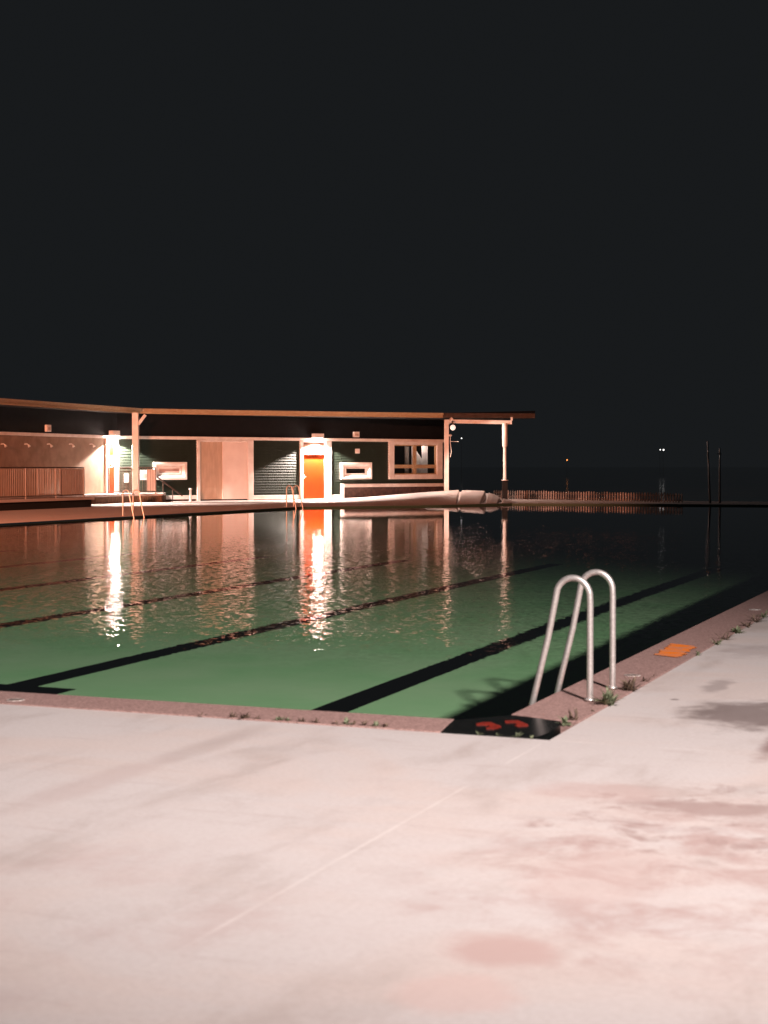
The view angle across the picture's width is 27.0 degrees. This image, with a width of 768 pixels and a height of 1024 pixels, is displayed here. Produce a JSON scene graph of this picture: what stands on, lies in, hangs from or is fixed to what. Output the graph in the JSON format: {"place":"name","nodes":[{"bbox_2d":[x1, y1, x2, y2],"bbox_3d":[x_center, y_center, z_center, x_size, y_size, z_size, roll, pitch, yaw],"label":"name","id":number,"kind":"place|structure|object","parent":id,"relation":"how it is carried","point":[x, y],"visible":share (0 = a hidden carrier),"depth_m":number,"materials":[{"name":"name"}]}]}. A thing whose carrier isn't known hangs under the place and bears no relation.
{"place":"outdoors","nodes":[
{"label":"outdoors","id":0,"kind":"place"},
{"bbox_2d":[0,495,767,1023],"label":"pool deck","id":1,"kind":"structure","parent":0,"point":[606,865],"depth_m":6.05,"materials":[{"name":"concrete"}]},
{"bbox_2d":[0,493,165,510],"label":"raised platform","id":2,"kind":"structure","parent":1,"relation":"on","point":[31,503],"depth_m":58.11,"materials":[{"name":"concrete"}]},
{"bbox_2d":[0,467,83,498],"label":"railing","id":3,"kind":"object","parent":2,"relation":"on","point":[56,489],"visible":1,"depth_m":56.56,"materials":[{"name":"metal"}]},
{"bbox_2d":[60,469,82,495],"bbox_3d":[-11.375,-1.079,58.322,0.030,0.970,1.434,1,2,22],"label":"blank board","id":4,"kind":"object","parent":3,"relation":"attached to","point":[73,480],"visible":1,"depth_m":58.35,"materials":[{"name":"white paint"}]},
{"bbox_2d":[37,468,84,496],"bbox_3d":[-12.018,-1.121,59.580,2.057,1.104,0.057,1,2,22],"label":"railing","id":5,"kind":"object","parent":2,"relation":"on","point":[47,481],"visible":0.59,"depth_m":59.79,"materials":[{"name":"metal"}]},
{"bbox_2d":[108,467,155,493],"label":"railing","id":6,"kind":"object","parent":2,"relation":"on","point":[130,473],"visible":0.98,"depth_m":66.43,"materials":[{"name":"metal"}]},
{"bbox_2d":[147,469,154,490],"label":"blank board","id":7,"kind":"object","parent":2,"relation":"on","point":[152,479],"visible":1,"depth_m":67.14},
{"bbox_2d":[122,489,144,517],"bbox_3d":[-7.583,0.165,48.565,0.475,1.704,0.670,1,2,22],"label":"pool ladder","id":8,"kind":"object","parent":1,"relation":"attached to","point":[132,506],"visible":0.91,"depth_m":48.76,"materials":[{"name":"metal"}]},
{"bbox_2d":[156,476,182,501],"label":"handrail","id":9,"kind":"object","parent":1,"relation":"on","point":[160,479],"visible":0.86,"depth_m":67.52,"materials":[{"name":"metal"}]},
{"bbox_2d":[188,488,192,501],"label":"bollard","id":10,"kind":"object","parent":1,"relation":"on","point":[190,494],"visible":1,"depth_m":68.18,"materials":[{"name":"white paint"}]},
{"bbox_2d":[0,691,453,732],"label":"coping","id":11,"kind":"object","parent":1,"relation":"on","point":[403,723],"visible":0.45,"depth_m":9.76,"materials":[{"name":"stone"}]},
{"bbox_2d":[6,698,24,701],"bbox_3d":[-2.352,1.199,10.221,0.116,0.004,0.116,0,2,0],"label":"anchor lid","id":12,"kind":"object","parent":11,"relation":"on","point":[15,699],"visible":1,"depth_m":10.22,"materials":[{"name":"silver metal"}]},
{"bbox_2d":[239,711,249,718],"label":"weed","id":13,"kind":"object","parent":11,"relation":"on","point":[244,716],"visible":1,"depth_m":9.49,"materials":[{"name":"plant"}]},
{"bbox_2d":[339,716,352,724],"bbox_3d":[-0.222,1.209,9.274,0.086,0.056,0.103,1,2,38],"label":"weed","id":14,"kind":"object","parent":11,"relation":"on","point":[346,720],"visible":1,"depth_m":9.29,"materials":[{"name":"green plant"}]},
{"bbox_2d":[0,398,534,500],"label":"pool building","id":15,"kind":"structure","parent":1,"relation":"on","point":[216,455],"depth_m":70.48,"materials":[{"name":"white paint"}]},
{"bbox_2d":[45,425,50,431],"bbox_3d":[-13.115,-3.271,62.561,0.122,0.269,0.300,1,2,22],"label":"alarm box","id":16,"kind":"object","parent":15,"relation":"attached to","point":[47,428],"visible":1,"depth_m":62.46,"materials":[{"name":"white paint"}]},
{"bbox_2d":[109,444,113,492],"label":"door","id":17,"kind":"structure","parent":15,"relation":"in","point":[111,446],"depth_m":67.02,"materials":[{"name":"orange paint"}]},
{"bbox_2d":[109,430,119,438],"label":"wall lamp","id":18,"kind":"object","parent":15,"relation":"attached to","point":[113,434],"visible":1,"depth_m":66.70,"materials":[{"name":"white paint"}]},
{"bbox_2d":[124,474,128,482],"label":"switch box","id":19,"kind":"object","parent":15,"relation":"attached to","point":[125,478],"visible":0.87,"depth_m":67.61,"materials":[{"name":"white paint"}]},
{"bbox_2d":[140,470,146,479],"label":"notice board","id":20,"kind":"object","parent":15,"relation":"on","point":[144,474],"visible":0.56,"depth_m":68.11,"materials":[{"name":"white paint"}]},
{"bbox_2d":[153,462,186,479],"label":"window","id":21,"kind":"structure","parent":15,"relation":"in","point":[164,470],"depth_m":68.81,"materials":[{"name":"white paint"}]},
{"bbox_2d":[200,442,221,499],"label":"sliding door","id":22,"kind":"structure","parent":15,"relation":"in","point":[210,452],"depth_m":70.05,"materials":[{"name":"beige wood"}]},
{"bbox_2d":[222,442,247,498],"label":"sliding door","id":23,"kind":"structure","parent":15,"relation":"in","point":[234,454],"depth_m":70.67,"materials":[{"name":"beige wood"}]},
{"bbox_2d":[303,455,323,498],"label":"door","id":24,"kind":"structure","parent":15,"relation":"in","point":[313,465],"depth_m":73.07,"materials":[{"name":"orange paint"}]},
{"bbox_2d":[303,442,323,450],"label":"transom window","id":25,"kind":"structure","parent":15,"relation":"in","point":[307,446],"depth_m":73.06,"materials":[{"name":"white glass"}]},
{"bbox_2d":[312,434,323,440],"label":"wall lamp","id":26,"kind":"object","parent":15,"relation":"attached to","point":[317,437],"visible":1,"depth_m":72.81,"materials":[{"name":"white paint"}]},
{"bbox_2d":[353,432,358,436],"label":"alarm box","id":27,"kind":"object","parent":15,"relation":"attached to","point":[355,434],"visible":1,"depth_m":74.22,"materials":[{"name":"white paint"}]},
{"bbox_2d":[340,462,371,478],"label":"window","id":28,"kind":"structure","parent":15,"relation":"in","point":[348,470],"depth_m":74.26,"materials":[{"name":"white paint"}]},
{"bbox_2d":[388,441,442,478],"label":"window","id":29,"kind":"structure","parent":15,"relation":"in","point":[419,466],"depth_m":76.49,"materials":[{"name":"white paint"}]},
{"bbox_2d":[286,485,302,508],"bbox_3d":[-3.291,-0.140,59.284,0.475,1.704,0.670,1,2,22],"label":"pool ladder","id":30,"kind":"object","parent":1,"relation":"attached to","point":[293,495],"visible":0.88,"depth_m":59.05,"materials":[{"name":"metal"}]},
{"bbox_2d":[328,490,514,503],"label":"rolled pool cover","id":31,"kind":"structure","parent":1,"relation":"on","point":[458,497],"depth_m":67.78,"materials":[{"name":"white plastic"}]},
{"bbox_2d":[444,417,512,498],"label":"canopy frame","id":32,"kind":"object","parent":1,"relation":"on","point":[504,423],"visible":0.94,"depth_m":72.97,"materials":[{"name":"white paint"}]},
{"bbox_2d":[441,715,560,739],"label":"corner block","id":33,"kind":"structure","parent":1,"relation":"on","point":[510,726],"depth_m":9.18,"materials":[{"name":"black tile"}]},
{"bbox_2d":[555,715,572,726],"bbox_3d":[1.031,1.207,9.254,0.087,0.061,0.129,0,2,-13],"label":"weed","id":34,"kind":"object","parent":33,"relation":"on","point":[565,722],"visible":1,"depth_m":9.25,"materials":[{"name":"green plant"}]},
{"bbox_2d":[494,490,682,502],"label":"picket fence","id":35,"kind":"object","parent":1,"relation":"on","point":[596,498],"visible":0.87,"depth_m":70.20,"materials":[{"name":"white wood"}]},
{"bbox_2d":[512,591,767,732],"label":"coping","id":36,"kind":"object","parent":1,"relation":"on","point":[648,663],"visible":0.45,"depth_m":11.89,"materials":[{"name":"stone"}]},
{"bbox_2d":[529,569,616,705],"bbox_3d":[1.232,1.243,10.540,0.475,1.704,0.670,1,2,22],"label":"pool ladder","id":37,"kind":"object","parent":36,"relation":"attached to","point":[584,583],"visible":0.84,"depth_m":10.30,"materials":[{"name":"metal"}]},
{"bbox_2d":[568,707,582,719],"bbox_3d":[1.115,1.192,9.423,0.101,0.081,0.119,1,2,40],"label":"weed","id":38,"kind":"object","parent":36,"relation":"on","point":[576,717],"visible":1,"depth_m":9.43,"materials":[{"name":"green plant"}]},
{"bbox_2d":[591,686,624,705],"bbox_3d":[1.386,1.156,10.054,0.214,0.117,0.208,0,2,-17],"label":"weed","id":39,"kind":"object","parent":36,"relation":"on","point":[608,698],"visible":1,"depth_m":10.05,"materials":[{"name":"green plant"}]},
{"bbox_2d":[617,676,643,690],"bbox_3d":[1.655,1.140,10.677,0.217,0.113,0.187,0,2,0],"label":"weed","id":40,"kind":"object","parent":36,"relation":"on","point":[629,685],"visible":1,"depth_m":10.68,"materials":[{"name":"plant"}]},
{"bbox_2d":[624,674,640,676],"bbox_3d":[1.771,1.165,11.424,0.116,0.004,0.116,0,2,0],"label":"anchor lid","id":41,"kind":"object","parent":36,"relation":"on","point":[633,675],"visible":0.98,"depth_m":11.41,"materials":[{"name":"silver metal"}]},
{"bbox_2d":[655,643,696,656],"bbox_3d":[2.365,1.119,12.978,0.266,0.001,0.978,1,2,20],"label":"painted patch","id":42,"kind":"object","parent":36,"relation":"on","point":[674,650],"visible":1,"depth_m":12.95,"materials":[{"name":"orange paint"}]},
{"bbox_2d":[757,610,767,617],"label":"weed","id":43,"kind":"object","parent":36,"relation":"on","point":[764,615],"visible":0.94,"depth_m":15.93,"materials":[{"name":"green plant"}]},
{"bbox_2d":[707,441,710,502],"bbox_3d":[13.186,-1.606,64.981,0.194,2.520,0.100,0,2,0],"label":"flag pole","id":44,"kind":"object","parent":1,"relation":"on","point":[709,488],"visible":1,"depth_m":64.95,"materials":[{"name":"grey metal"}]},
{"bbox_2d":[719,449,720,502],"bbox_3d":[13.598,-1.461,64.985,0.200,2.227,0.100,0,2,0],"label":"flag pole","id":45,"kind":"object","parent":1,"relation":"on","point":[719,475],"visible":1,"depth_m":64.95,"materials":[{"name":"grey metal"}]},
{"bbox_2d":[715,631,732,639],"bbox_3d":[2.966,1.069,13.856,0.162,0.076,0.173,-1,2,-27],"label":"weed","id":46,"kind":"object","parent":1,"relation":"on","point":[727,635],"visible":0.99,"depth_m":13.87,"materials":[{"name":"plant"}]},
{"bbox_2d":[728,625,745,633],"bbox_3d":[3.179,1.057,14.424,0.184,0.067,0.162,1,2,22],"label":"weed","id":47,"kind":"object","parent":1,"relation":"on","point":[737,629],"visible":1,"depth_m":14.41,"materials":[{"name":"green plant"}]},
{"bbox_2d":[739,620,753,627],"bbox_3d":[3.386,1.040,14.975,0.122,0.069,0.192,-1,2,-32],"label":"weed","id":48,"kind":"object","parent":1,"relation":"on","point":[748,625],"visible":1,"depth_m":14.97,"materials":[{"name":"plant"}]},
{"bbox_2d":[744,613,766,622],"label":"weed","id":49,"kind":"object","parent":1,"relation":"on","point":[758,619],"visible":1,"depth_m":15.45,"materials":[{"name":"plant"}]},
{"bbox_2d":[0,505,767,719],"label":"pool water","id":50,"kind":"structure","parent":0,"point":[437,612],"depth_m":18.93,"materials":[{"name":"green liquid"}]},
{"bbox_2d":[0,503,767,525],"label":"pool wall","id":51,"kind":"structure","parent":0,"point":[426,506],"depth_m":62.11,"materials":[{"name":"beige paint"}]},
{"bbox_2d":[0,0,767,524],"label":"sky","id":52,"kind":"structure","parent":0,"point":[557,210],"materials":[{"name":"black"}]},
{"bbox_2d":[443,467,767,501],"bbox_3d":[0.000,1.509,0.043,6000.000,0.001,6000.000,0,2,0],"label":"ground","id":53,"kind":"structure","parent":0,"point":[737,483],"depth_m":160.62,"materials":[{"name":"black plant"}]}
]}

